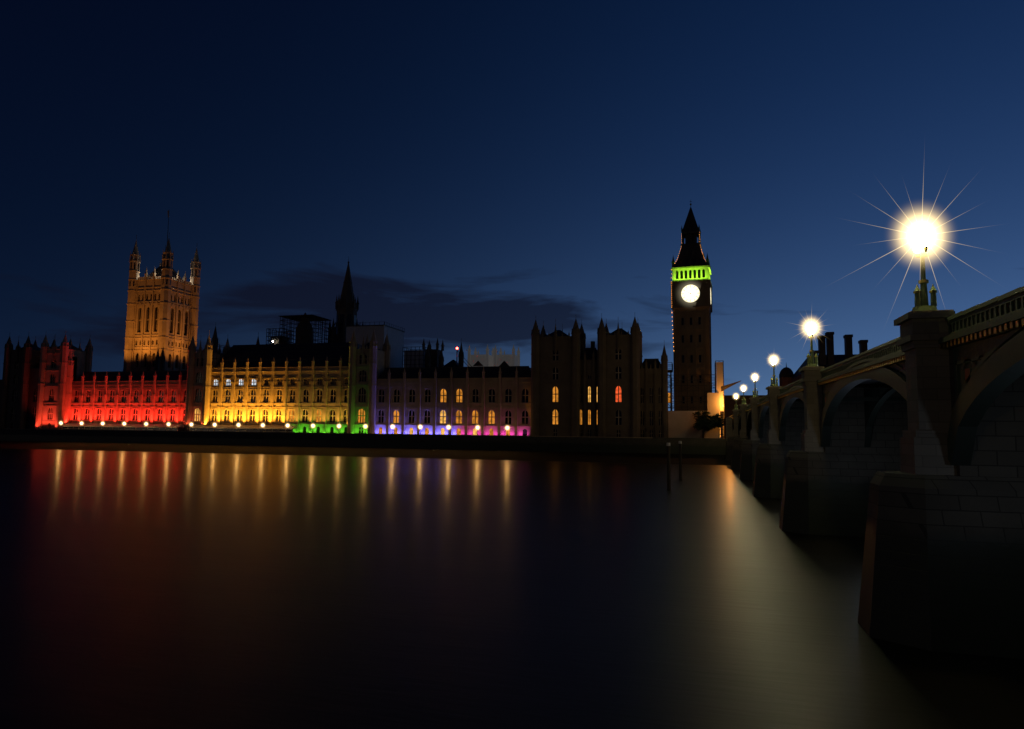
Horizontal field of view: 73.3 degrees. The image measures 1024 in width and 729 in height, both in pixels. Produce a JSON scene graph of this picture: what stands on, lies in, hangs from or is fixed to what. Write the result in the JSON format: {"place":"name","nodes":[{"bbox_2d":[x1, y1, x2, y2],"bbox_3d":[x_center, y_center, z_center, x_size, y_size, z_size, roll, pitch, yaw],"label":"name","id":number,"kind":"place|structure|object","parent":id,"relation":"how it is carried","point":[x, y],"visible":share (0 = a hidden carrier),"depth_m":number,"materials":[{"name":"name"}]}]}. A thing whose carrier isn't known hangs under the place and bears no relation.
{"place":"outdoors","nodes":[
{"label":"outdoors","id":0,"kind":"place"},
{"bbox_2d":[0,428,730,464],"bbox_3d":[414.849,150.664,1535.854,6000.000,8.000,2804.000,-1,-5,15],"label":"embankment wall","id":1,"kind":"structure","parent":0,"point":[698,451],"depth_m":251.34,"materials":[{"name":"grey stone"}]},
{"bbox_2d":[0,317,668,437],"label":"palace of westminster","id":2,"kind":"structure","parent":1,"relation":"on","point":[611,385],"depth_m":274.10,"materials":[{"name":"stone"}]},
{"bbox_2d":[123,210,200,370],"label":"tower","id":3,"kind":"structure","parent":2,"relation":"on","point":[163,303],"depth_m":355.67,"materials":[{"name":"stone"}]},
{"bbox_2d":[212,313,443,367],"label":"roof","id":4,"kind":"structure","parent":2,"relation":"on","point":[305,345],"depth_m":314.85,"materials":[{"name":"grey metal"}]},
{"bbox_2d":[327,258,363,342],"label":"central tower","id":5,"kind":"structure","parent":2,"relation":"on","point":[346,306],"depth_m":349.55,"materials":[{"name":"stone"}]},
{"bbox_2d":[33,423,651,437],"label":"terrace lamp posts","id":6,"kind":"object","parent":1,"relation":"on","point":[193,428],"visible":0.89,"depth_m":284.74,"materials":[{"name":"grey metal"}]},
{"bbox_2d":[60,423,507,428],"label":"terrace lights","id":7,"kind":"object","parent":6,"relation":"on","point":[287,425],"visible":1,"depth_m":272.99},
{"bbox_2d":[444,332,867,417],"bbox_3d":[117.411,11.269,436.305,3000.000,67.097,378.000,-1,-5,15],"label":"distant buildings","id":8,"kind":"structure","parent":1,"relation":"on","point":[824,352],"depth_m":343.15,"materials":[{"name":"stone"}]},
{"bbox_2d":[671,201,711,410],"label":"clock tower","id":9,"kind":"structure","parent":1,"relation":"on","point":[691,295],"depth_m":272.01,"materials":[{"name":"stone"}]},
{"bbox_2d":[660,361,739,437],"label":"building","id":10,"kind":"structure","parent":1,"relation":"on","point":[680,424],"depth_m":266.69,"materials":[{"name":"beige stone"}]},
{"bbox_2d":[692,410,724,437],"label":"tree","id":11,"kind":"object","parent":1,"relation":"on","point":[704,421],"visible":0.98,"depth_m":254.91,"materials":[{"name":"green plant"}]},
{"bbox_2d":[0,448,1023,728],"bbox_3d":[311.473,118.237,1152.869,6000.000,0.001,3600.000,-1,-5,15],"label":"river thames","id":12,"kind":"structure","parent":0,"point":[158,590],"depth_m":38.68,"materials":[{"name":"black liquid"}]},
{"bbox_2d":[666,441,681,490],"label":"mooring piles","id":13,"kind":"object","parent":12,"relation":"on","point":[668,466],"visible":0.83,"depth_m":112.53,"materials":[{"name":"brown wood"}]},
{"bbox_2d":[720,286,1023,658],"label":"bridge","id":14,"kind":"structure","parent":12,"relation":"on","point":[903,454],"depth_m":33.41,"materials":[{"name":"stone"}]},
{"bbox_2d":[734,223,936,409],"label":"lamp posts","id":15,"kind":"object","parent":14,"relation":"on","point":[921,299],"visible":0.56,"depth_m":35.47,"materials":[{"name":"green"}]},
{"bbox_2d":[735,227,930,398],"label":"lamp globes","id":16,"kind":"object","parent":15,"relation":"on","point":[921,234],"visible":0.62,"depth_m":35.69,"materials":[{"name":"white glass"}]},
{"bbox_2d":[0,0,1023,410],"label":"sky","id":17,"kind":"structure","parent":0,"point":[482,171],"materials":[{"name":"blue"}]}
]}

